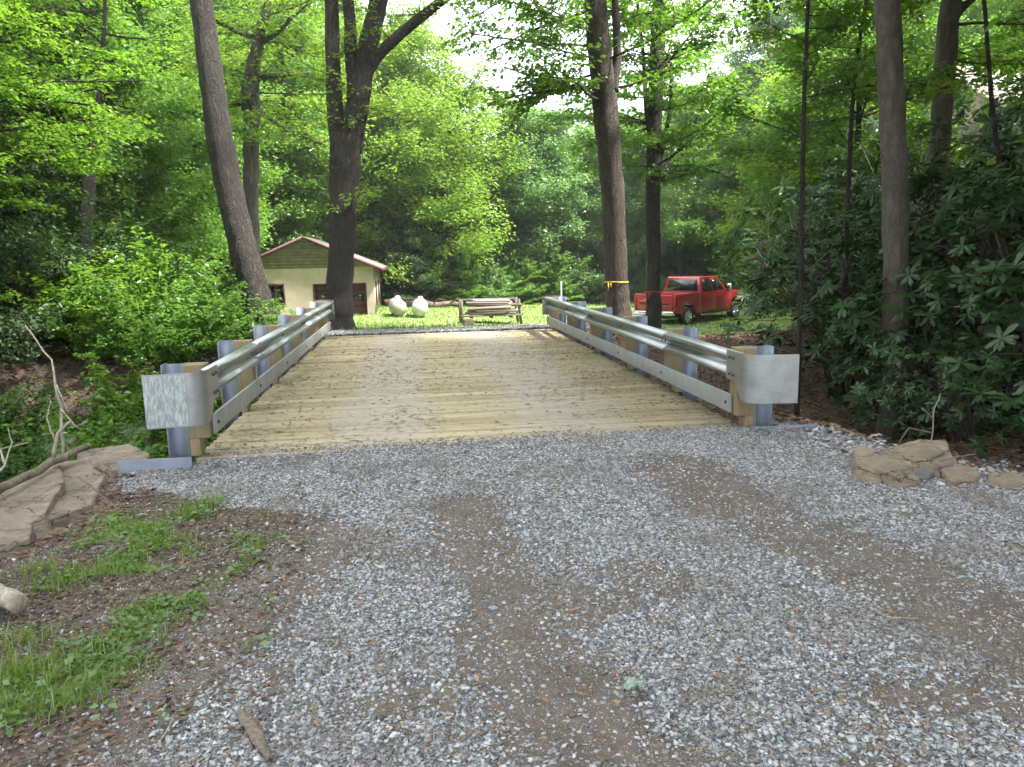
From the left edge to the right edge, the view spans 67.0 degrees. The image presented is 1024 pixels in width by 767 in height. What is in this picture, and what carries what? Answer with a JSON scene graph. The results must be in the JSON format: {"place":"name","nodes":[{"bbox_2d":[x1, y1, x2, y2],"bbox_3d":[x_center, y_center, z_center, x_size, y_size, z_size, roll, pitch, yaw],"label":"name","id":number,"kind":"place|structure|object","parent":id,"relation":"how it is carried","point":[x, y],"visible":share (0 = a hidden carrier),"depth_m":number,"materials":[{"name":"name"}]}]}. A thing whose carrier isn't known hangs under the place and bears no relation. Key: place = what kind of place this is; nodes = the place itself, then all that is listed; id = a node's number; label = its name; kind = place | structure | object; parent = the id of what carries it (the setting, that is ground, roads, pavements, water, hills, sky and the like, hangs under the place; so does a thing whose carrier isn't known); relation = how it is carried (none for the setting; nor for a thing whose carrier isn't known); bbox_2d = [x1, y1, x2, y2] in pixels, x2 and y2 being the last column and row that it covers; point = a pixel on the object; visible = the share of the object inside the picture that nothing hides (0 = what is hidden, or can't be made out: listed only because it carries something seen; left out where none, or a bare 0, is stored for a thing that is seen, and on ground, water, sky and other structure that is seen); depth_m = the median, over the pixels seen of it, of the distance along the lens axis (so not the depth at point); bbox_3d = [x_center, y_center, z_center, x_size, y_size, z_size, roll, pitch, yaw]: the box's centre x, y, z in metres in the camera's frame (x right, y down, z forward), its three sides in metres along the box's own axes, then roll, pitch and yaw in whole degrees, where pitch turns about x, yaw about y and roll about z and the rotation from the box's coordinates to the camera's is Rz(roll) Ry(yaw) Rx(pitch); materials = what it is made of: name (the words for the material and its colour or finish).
{"place":"outdoors","nodes":[
{"label":"outdoors","id":0,"kind":"place"},
{"bbox_2d":[0,323,1023,766],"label":"gravel","id":1,"kind":"structure","parent":0,"point":[376,497],"depth_m":3.59,"materials":[{"name":"grey gravel"}]},
{"bbox_2d":[236,709,273,762],"bbox_3d":[-0.863,1.183,2.616,0.056,0.024,0.328,-8,12,-36],"label":"bark strip","id":2,"kind":"object","parent":1,"relation":"on","point":[253,728],"visible":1,"depth_m":2.61,"materials":[{"name":"brown wood"}]},
{"bbox_2d":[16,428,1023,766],"bbox_3d":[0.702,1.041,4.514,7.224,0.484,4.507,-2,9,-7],"label":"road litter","id":3,"kind":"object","parent":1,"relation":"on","point":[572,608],"visible":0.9,"depth_m":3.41,"materials":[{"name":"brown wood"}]},
{"bbox_2d":[0,286,1023,766],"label":"ground","id":4,"kind":"structure","parent":0,"point":[68,378],"depth_m":3.56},
{"bbox_2d":[0,583,29,612],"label":"rock","id":5,"kind":"object","parent":4,"relation":"on","point":[12,600],"visible":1,"depth_m":3.58,"materials":[{"name":"beige stone"}]},
{"bbox_2d":[0,523,36,559],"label":"boulder","id":6,"kind":"object","parent":4,"relation":"on","point":[16,537],"visible":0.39,"depth_m":4.76,"materials":[{"name":"beige stone"}]},
{"bbox_2d":[0,372,48,493],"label":"understory bush","id":7,"kind":"object","parent":4,"relation":"on","point":[8,416],"visible":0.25,"depth_m":9.30,"materials":[{"name":"green plant"}]},
{"bbox_2d":[0,464,65,540],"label":"boulder","id":8,"kind":"object","parent":4,"relation":"on","point":[33,501],"visible":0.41,"depth_m":5.45,"materials":[{"name":"beige stone"}]},
{"bbox_2d":[0,443,90,491],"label":"cut pole","id":9,"kind":"object","parent":8,"relation":"on","point":[44,466],"visible":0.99,"depth_m":5.90,"materials":[{"name":"brown wood"}]},
{"bbox_2d":[0,377,90,466],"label":"understory bush","id":10,"kind":"object","parent":4,"relation":"on","point":[35,441],"visible":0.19,"depth_m":10.55,"materials":[{"name":"green plant"}]},
{"bbox_2d":[0,162,97,336],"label":"understory bush","id":11,"kind":"object","parent":4,"relation":"on","point":[61,234],"visible":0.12,"depth_m":16.85,"materials":[{"name":"green plant"}]},
{"bbox_2d":[0,409,118,481],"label":"leafy shrub","id":12,"kind":"object","parent":4,"relation":"on","point":[56,423],"visible":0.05,"depth_m":9.48,"materials":[{"name":"green plant"}]},
{"bbox_2d":[0,54,131,367],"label":"hemlock tree","id":13,"kind":"object","parent":4,"relation":"on","point":[12,215],"visible":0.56,"depth_m":12.79,"materials":[{"name":"green plant"}]},
{"bbox_2d":[0,0,145,253],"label":"forest tree","id":14,"kind":"object","parent":4,"relation":"on","point":[65,3],"visible":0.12,"depth_m":19.70,"materials":[{"name":"green plant"}]},
{"bbox_2d":[49,459,107,530],"bbox_3d":[-3.302,0.998,5.960,0.410,0.553,1.640,-6,11,-27],"label":"boulder","id":15,"kind":"object","parent":4,"relation":"on","point":[79,496],"visible":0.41,"depth_m":5.72,"materials":[{"name":"beige stone"}]},
{"bbox_2d":[0,0,186,309],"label":"maple tree","id":16,"kind":"object","parent":4,"relation":"on","point":[14,86],"visible":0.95,"depth_m":12.11,"materials":[{"name":"green plant"}]},
{"bbox_2d":[0,421,197,482],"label":"leafy shrub","id":17,"kind":"object","parent":4,"relation":"on","point":[147,449],"visible":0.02,"depth_m":9.14,"materials":[{"name":"green plant"}]},
{"bbox_2d":[0,181,207,353],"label":"understory bush","id":18,"kind":"object","parent":4,"relation":"on","point":[100,243],"visible":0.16,"depth_m":14.76,"materials":[{"name":"green plant"}]},
{"bbox_2d":[1,393,209,466],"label":"understory bush","id":19,"kind":"object","parent":4,"relation":"on","point":[35,426],"visible":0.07,"depth_m":10.20,"materials":[{"name":"green plant"}]},
{"bbox_2d":[0,0,217,269],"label":"maple tree","id":20,"kind":"object","parent":4,"relation":"on","point":[89,184],"visible":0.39,"depth_m":17.77,"materials":[{"name":"green plant"}]},
{"bbox_2d":[0,227,221,358],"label":"leafy shrub","id":21,"kind":"object","parent":4,"relation":"on","point":[90,315],"visible":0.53,"depth_m":13.10,"materials":[{"name":"green plant"}]},
{"bbox_2d":[77,444,149,482],"bbox_3d":[-3.782,0.923,7.412,0.624,0.546,1.069,-8,11,-33],"label":"boulder","id":22,"kind":"object","parent":4,"relation":"on","point":[104,460],"visible":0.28,"depth_m":7.35,"materials":[{"name":"beige stone"}]},
{"bbox_2d":[4,192,222,339],"bbox_3d":[-9.928,-2.695,18.914,5.692,3.838,5.726,2,10,19],"label":"understory bush","id":23,"kind":"object","parent":4,"relation":"on","point":[117,233],"visible":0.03,"depth_m":18.56,"materials":[{"name":"green plant"}]},
{"bbox_2d":[8,380,220,459],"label":"leafy shrub","id":24,"kind":"object","parent":4,"relation":"on","point":[113,419],"visible":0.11,"depth_m":10.42,"materials":[{"name":"green plant"}]},
{"bbox_2d":[10,0,227,273],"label":"forest tree","id":25,"kind":"object","parent":4,"relation":"on","point":[159,113],"visible":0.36,"depth_m":21.69,"materials":[{"name":"green plant"}]},
{"bbox_2d":[0,487,270,737],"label":"verge grass","id":26,"kind":"structure","parent":4,"relation":"on","point":[16,671],"depth_m":3.33,"materials":[{"name":"green plant"}]},
{"bbox_2d":[0,346,273,561],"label":"leaf litter","id":27,"kind":"object","parent":4,"relation":"on","point":[95,507],"visible":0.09,"depth_m":5.65,"materials":[{"name":"plant"}]},
{"bbox_2d":[58,343,224,461],"bbox_3d":[-5.365,0.423,11.482,2.785,2.168,2.626,-10,12,-41],"label":"leafy shrub","id":28,"kind":"object","parent":4,"relation":"on","point":[110,393],"visible":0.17,"depth_m":11.13,"materials":[{"name":"green plant"}]},
{"bbox_2d":[62,242,223,338],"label":"leafy shrub","id":29,"kind":"object","parent":4,"relation":"on","point":[177,275],"visible":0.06,"depth_m":15.36,"materials":[{"name":"green plant"}]},
{"bbox_2d":[57,248,254,366],"bbox_3d":[-5.895,-1.179,13.109,2.967,2.212,3.364,-3,10,-11],"label":"leafy shrub","id":30,"kind":"object","parent":4,"relation":"on","point":[182,342],"visible":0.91,"depth_m":12.71,"materials":[{"name":"green plant"}]},
{"bbox_2d":[0,475,333,766],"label":"verge litter","id":31,"kind":"object","parent":4,"relation":"on","point":[138,712],"visible":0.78,"depth_m":3.60,"materials":[{"name":"brown plant"}]},
{"bbox_2d":[0,484,333,734],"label":"ground weeds","id":32,"kind":"object","parent":4,"relation":"on","point":[112,704],"visible":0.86,"depth_m":3.51,"materials":[{"name":"green plant"}]},
{"bbox_2d":[67,0,274,276],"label":"forest tree","id":33,"kind":"object","parent":4,"relation":"on","point":[176,19],"visible":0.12,"depth_m":24.95,"materials":[{"name":"green plant"}]},
{"bbox_2d":[121,1,294,274],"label":"forest tree","id":34,"kind":"object","parent":4,"relation":"on","point":[263,183],"visible":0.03,"depth_m":29.45,"materials":[{"name":"green plant"}]},
{"bbox_2d":[141,260,295,351],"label":"leafy shrub","id":35,"kind":"object","parent":4,"relation":"on","point":[226,281],"visible":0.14,"depth_m":14.69,"materials":[{"name":"green plant"}]},
{"bbox_2d":[189,0,274,340],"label":"maple tree","id":36,"kind":"object","parent":4,"relation":"on","point":[236,220],"visible":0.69,"depth_m":14.76,"materials":[{"name":"brown plant"}]},
{"bbox_2d":[165,0,322,302],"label":"forest tree","id":37,"kind":"object","parent":4,"relation":"on","point":[224,4],"visible":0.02,"depth_m":36.13,"materials":[{"name":"green plant"}]},
{"bbox_2d":[152,0,376,257],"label":"tree","id":38,"kind":"object","parent":4,"relation":"on","point":[249,101],"visible":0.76,"depth_m":20.98,"materials":[{"name":"green plant"}]},
{"bbox_2d":[220,4,368,252],"bbox_3d":[-11.222,-10.484,38.108,9.464,14.856,8.426,0,10,10],"label":"forest tree","id":39,"kind":"object","parent":4,"relation":"on","point":[290,213],"visible":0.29,"depth_m":36.44,"materials":[{"name":"green plant"}]},
{"bbox_2d":[224,236,387,314],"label":"garage","id":40,"kind":"structure","parent":4,"relation":"on","point":[295,271],"depth_m":33.84,"materials":[{"name":"beige paint"}]},
{"bbox_2d":[313,283,367,314],"bbox_3d":[-7.585,-3.673,34.217,2.312,1.511,0.135,-2,9,-7],"label":"door","id":41,"kind":"structure","parent":40,"relation":"in","point":[359,291],"depth_m":34.26,"materials":[{"name":"red paint"}]},
{"bbox_2d":[260,3,484,289],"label":"leafy tree","id":42,"kind":"object","parent":4,"relation":"on","point":[410,152],"visible":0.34,"depth_m":40.33,"materials":[{"name":"green plant"}]},
{"bbox_2d":[284,0,518,330],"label":"locust tree","id":43,"kind":"object","parent":4,"relation":"on","point":[365,57],"visible":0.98,"depth_m":17.70,"materials":[{"name":"brown plant"}]},
{"bbox_2d":[14,300,796,340],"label":"lawn grass","id":44,"kind":"structure","parent":4,"relation":"on","point":[469,324],"depth_m":33.06,"materials":[{"name":"green plant"}]},
{"bbox_2d":[366,185,453,304],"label":"hemlock tree","id":45,"kind":"object","parent":4,"relation":"on","point":[416,261],"visible":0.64,"depth_m":41.91,"materials":[{"name":"green plant"}]},
{"bbox_2d":[306,0,534,292],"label":"leafy tree","id":46,"kind":"object","parent":4,"relation":"on","point":[421,71],"visible":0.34,"depth_m":42.97,"materials":[{"name":"green plant"}]},
{"bbox_2d":[393,254,468,301],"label":"edge bush","id":47,"kind":"object","parent":4,"relation":"on","point":[439,292],"visible":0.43,"depth_m":43.46,"materials":[{"name":"green plant"}]},
{"bbox_2d":[418,195,482,303],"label":"hemlock tree","id":48,"kind":"object","parent":4,"relation":"on","point":[454,264],"visible":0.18,"depth_m":44.42,"materials":[{"name":"green plant"}]},
{"bbox_2d":[422,249,492,303],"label":"edge bush","id":49,"kind":"object","parent":4,"relation":"on","point":[467,275],"visible":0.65,"depth_m":43.60,"materials":[{"name":"green plant"}]},
{"bbox_2d":[117,329,814,476],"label":"bridge","id":50,"kind":"structure","parent":4,"relation":"on","point":[474,422],"depth_m":8.80,"materials":[{"name":"wood"}]},
{"bbox_2d":[141,300,334,461],"bbox_3d":[-3.239,-0.232,11.135,0.454,1.400,10.584,-2,9,-7],"label":"guardrail","id":51,"kind":"object","parent":50,"relation":"attached to","point":[179,399],"visible":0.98,"depth_m":7.01,"materials":[{"name":"metal"}]},
{"bbox_2d":[201,328,737,455],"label":"deck litter","id":52,"kind":"object","parent":50,"relation":"on","point":[258,434],"visible":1,"depth_m":9.86,"materials":[{"name":"brown wood"}]},
{"bbox_2d":[542,295,798,426],"bbox_3d":[1.526,-0.419,11.733,0.454,1.360,10.579,-2,9,-7],"label":"guardrail","id":53,"kind":"object","parent":50,"relation":"attached to","point":[763,379],"visible":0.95,"depth_m":8.19,"materials":[{"name":"metal"}]},
{"bbox_2d":[458,257,533,298],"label":"edge bush","id":54,"kind":"object","parent":4,"relation":"on","point":[495,282],"visible":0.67,"depth_m":45.44,"materials":[{"name":"green plant"}]},
{"bbox_2d":[485,250,551,304],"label":"edge bush","id":55,"kind":"object","parent":4,"relation":"on","point":[524,277],"visible":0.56,"depth_m":47.26,"materials":[{"name":"green plant"}]},
{"bbox_2d":[431,90,635,299],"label":"leafy tree","id":56,"kind":"object","parent":4,"relation":"on","point":[529,189],"visible":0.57,"depth_m":48.68,"materials":[{"name":"green plant"}]},
{"bbox_2d":[512,237,592,302],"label":"edge bush","id":57,"kind":"object","parent":4,"relation":"on","point":[552,278],"visible":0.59,"depth_m":48.23,"materials":[{"name":"green plant"}]},
{"bbox_2d":[511,131,639,300],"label":"leafy tree","id":58,"kind":"object","parent":4,"relation":"on","point":[597,247],"visible":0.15,"depth_m":51.27,"materials":[{"name":"green plant"}]},
{"bbox_2d":[553,251,605,302],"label":"edge bush","id":59,"kind":"object","parent":4,"relation":"on","point":[596,287],"visible":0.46,"depth_m":50.38,"materials":[{"name":"green plant"}]},
{"bbox_2d":[439,0,757,317],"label":"oak tree","id":60,"kind":"object","parent":4,"relation":"on","point":[602,87],"visible":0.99,"depth_m":17.20,"materials":[{"name":"green plant"}]},
{"bbox_2d":[557,129,718,299],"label":"leafy tree","id":61,"kind":"object","parent":4,"relation":"on","point":[632,232],"visible":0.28,"depth_m":51.18,"materials":[{"name":"green plant"}]},
{"bbox_2d":[503,0,773,328],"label":"oak tree","id":62,"kind":"object","parent":4,"relation":"on","point":[653,139],"visible":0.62,"depth_m":23.21,"materials":[{"name":"green plant"}]},
{"bbox_2d":[619,76,754,275],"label":"leafy tree","id":63,"kind":"object","parent":4,"relation":"on","point":[692,230],"visible":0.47,"depth_m":49.55,"materials":[{"name":"green plant"}]},
{"bbox_2d":[632,276,746,324],"bbox_3d":[8.363,-3.916,35.785,2.709,2.081,6.890,7,13,42],"label":"pickup truck","id":64,"kind":"object","parent":4,"relation":"on","point":[685,300],"visible":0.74,"depth_m":34.66,"materials":[{"name":"red paint"}]},
{"bbox_2d":[688,244,751,299],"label":"edge bush","id":65,"kind":"object","parent":4,"relation":"on","point":[719,269],"visible":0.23,"depth_m":48.90,"materials":[{"name":"green plant"}]},
{"bbox_2d":[695,66,789,257],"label":"leafy tree","id":66,"kind":"object","parent":4,"relation":"on","point":[743,128],"visible":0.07,"depth_m":52.76,"materials":[{"name":"green plant"}]},
{"bbox_2d":[724,0,793,310],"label":"pine tree","id":67,"kind":"object","parent":4,"relation":"on","point":[753,73],"visible":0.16,"depth_m":37.70,"materials":[{"name":"green plant"}]},
{"bbox_2d":[715,0,811,149],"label":"forest tree","id":68,"kind":"object","parent":4,"relation":"on","point":[747,52],"visible":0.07,"depth_m":60.35,"materials":[{"name":"green plant"}]},
{"bbox_2d":[586,323,1023,471],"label":"leaf litter","id":69,"kind":"object","parent":4,"relation":"on","point":[734,338],"visible":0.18,"depth_m":12.19,"materials":[{"name":"plant"}]},
{"bbox_2d":[731,179,881,323],"bbox_3d":[8.507,-3.303,21.137,4.731,4.585,5.079,6,12,37],"label":"rhododendron","id":70,"kind":"object","parent":4,"relation":"on","point":[775,219],"visible":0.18,"depth_m":20.82,"materials":[{"name":"green plant"}]},
{"bbox_2d":[703,176,913,329],"bbox_3d":[7.081,-2.902,18.214,4.564,3.810,4.928,-3,9,-7],"label":"rhododendron","id":71,"kind":"object","parent":4,"relation":"on","point":[739,231],"visible":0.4,"depth_m":18.06,"materials":[{"name":"green plant"}]},
{"bbox_2d":[711,0,909,439],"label":"beech tree","id":72,"kind":"object","parent":4,"relation":"on","point":[892,130],"visible":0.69,"depth_m":9.81,"materials":[{"name":"brown plant"}]},
{"bbox_2d":[684,0,986,416],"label":"sapling","id":73,"kind":"object","parent":4,"relation":"on","point":[830,28],"visible":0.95,"depth_m":11.11,"materials":[{"name":"green plant"}]},
{"bbox_2d":[744,10,929,249],"bbox_3d":[13.225,-8.465,31.434,8.328,13.205,7.048,0,9,5],"label":"forest tree","id":74,"kind":"object","parent":4,"relation":"on","point":[773,67],"visible":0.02,"depth_m":30.69,"materials":[{"name":"green plant"}]},
{"bbox_2d":[720,230,966,397],"bbox_3d":[5.738,-1.074,13.471,3.803,3.175,4.106,-10,13,-41],"label":"rhododendron","id":75,"kind":"object","parent":4,"relation":"on","point":[811,349],"visible":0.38,"depth_m":13.21,"materials":[{"name":"green plant"}]},
{"bbox_2d":[699,22,995,315],"bbox_3d":[11.612,-6.489,26.805,8.673,11.067,9.036,-7,11,-30],"label":"forest tree","id":76,"kind":"object","parent":4,"relation":"on","point":[866,137],"visible":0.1,"depth_m":26.60,"materials":[{"name":"green plant"}]},
{"bbox_2d":[723,0,985,276],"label":"forest tree","id":77,"kind":"object","parent":4,"relation":"on","point":[817,134],"visible":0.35,"depth_m":21.84,"materials":[{"name":"green plant"}]},
{"bbox_2d":[755,158,971,344],"bbox_3d":[7.104,-2.463,15.572,4.100,3.974,4.401,-1,9,4],"label":"rhododendron","id":78,"kind":"object","parent":4,"relation":"on","point":[830,192],"visible":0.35,"depth_m":15.28,"materials":[{"name":"green plant"}]},
{"bbox_2d":[725,0,1012,404],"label":"sapling","id":79,"kind":"object","parent":4,"relation":"on","point":[774,166],"visible":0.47,"depth_m":12.33,"materials":[{"name":"green plant"}]},
{"bbox_2d":[724,0,1023,371],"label":"beech tree","id":80,"kind":"object","parent":4,"relation":"on","point":[951,12],"visible":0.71,"depth_m":13.46,"materials":[{"name":"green plant"}]},
{"bbox_2d":[849,445,919,487],"bbox_3d":[2.619,0.662,5.473,0.423,0.307,0.591,-8,12,-35],"label":"boulder","id":81,"kind":"object","parent":4,"relation":"on","point":[872,465],"visible":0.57,"depth_m":5.37,"materials":[{"name":"beige stone"}]},
{"bbox_2d":[789,172,1023,360],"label":"rhododendron","id":82,"kind":"object","parent":4,"relation":"on","point":[876,214],"visible":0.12,"depth_m":14.82,"materials":[{"name":"green plant"}]},
{"bbox_2d":[795,206,1023,429],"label":"rhododendron","id":83,"kind":"object","parent":4,"relation":"on","point":[843,310],"visible":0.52,"depth_m":11.04,"materials":[{"name":"green plant"}]},
{"bbox_2d":[804,115,1023,384],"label":"rhododendron","id":84,"kind":"object","parent":4,"relation":"on","point":[955,174],"visible":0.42,"depth_m":11.98,"materials":[{"name":"green plant"}]},
{"bbox_2d":[805,85,1023,298],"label":"rhododendron","id":85,"kind":"object","parent":4,"relation":"on","point":[1001,118],"visible":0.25,"depth_m":17.26,"materials":[{"name":"green plant"}]},
{"bbox_2d":[882,439,948,468],"bbox_3d":[3.013,0.639,5.768,0.865,0.380,0.430,-10,13,-42],"label":"boulder","id":86,"kind":"object","parent":4,"relation":"on","point":[922,453],"visible":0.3,"depth_m":5.62,"materials":[{"name":"beige stone"}]},
{"bbox_2d":[818,262,1023,434],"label":"rhododendron","id":87,"kind":"object","parent":4,"relation":"on","point":[895,341],"visible":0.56,"depth_m":9.41,"materials":[{"name":"green plant"}]},
{"bbox_2d":[838,325,1008,441],"bbox_3d":[4.927,0.084,9.143,1.971,1.524,1.826,-9,12,-39],"label":"rhododendron","id":88,"kind":"object","parent":4,"relation":"on","point":[874,353],"visible":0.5,"depth_m":9.03,"materials":[{"name":"green plant"}]},
{"bbox_2d":[852,161,1023,413],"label":"rhododendron","id":89,"kind":"object","parent":4,"relation":"on","point":[945,228],"visible":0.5,"depth_m":9.80,"materials":[{"name":"green plant"}]},
{"bbox_2d":[868,347,1023,454],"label":"rhododendron","id":90,"kind":"object","parent":4,"relation":"on","point":[959,415],"visible":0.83,"depth_m":7.83,"materials":[{"name":"green plant"}]},
{"bbox_2d":[941,463,981,484],"bbox_3d":[3.109,0.706,5.378,0.269,0.235,0.493,6,12,39],"label":"boulder","id":91,"kind":"object","parent":4,"relation":"on","point":[958,474],"visible":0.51,"depth_m":5.31,"materials":[{"name":"beige stone"}]},
{"bbox_2d":[900,148,1023,421],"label":"rhododendron","id":92,"kind":"object","parent":4,"relation":"on","point":[995,274],"visible":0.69,"depth_m":8.41,"materials":[{"name":"green plant"}]},
{"bbox_2d":[903,0,1023,411],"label":"sapling","id":93,"kind":"object","parent":4,"relation":"on","point":[997,152],"visible":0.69,"depth_m":10.51,"materials":[{"name":"green plant"}]},
{"bbox_2d":[914,79,1023,297],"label":"rhododendron","id":94,"kind":"object","parent":4,"relation":"on","point":[1003,136],"visible":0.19,"depth_m":13.91,"materials":[{"name":"green plant"}]},
{"bbox_2d":[931,246,1023,432],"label":"rhododendron","id":95,"kind":"object","parent":4,"relation":"on","point":[998,341],"visible":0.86,"depth_m":7.52,"materials":[{"name":"green plant"}]},
{"bbox_2d":[932,66,1023,305],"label":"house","id":96,"kind":"structure","parent":4,"relation":"on","point":[971,130],"depth_m":32.86,"materials":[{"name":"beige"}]},
{"bbox_2d":[949,101,1023,259],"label":"rhododendron","id":97,"kind":"object","parent":4,"relation":"on","point":[1019,133],"visible":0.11,"depth_m":15.96,"materials":[{"name":"green plant"}]},
{"bbox_2d":[951,0,1023,212],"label":"forest tree","id":98,"kind":"object","parent":4,"relation":"on","point":[1018,6],"visible":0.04,"depth_m":26.84,"materials":[{"name":"green plant"}]},
{"bbox_2d":[967,0,1023,153],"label":"forest tree","id":99,"kind":"object","parent":4,"relation":"on","point":[1009,80],"visible":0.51,"depth_m":20.06,"materials":[{"name":"green plant"}]},
{"bbox_2d":[246,0,795,144],"label":"sky","id":100,"kind":"structure","parent":0,"point":[443,14],"materials":[{"name":"white"}]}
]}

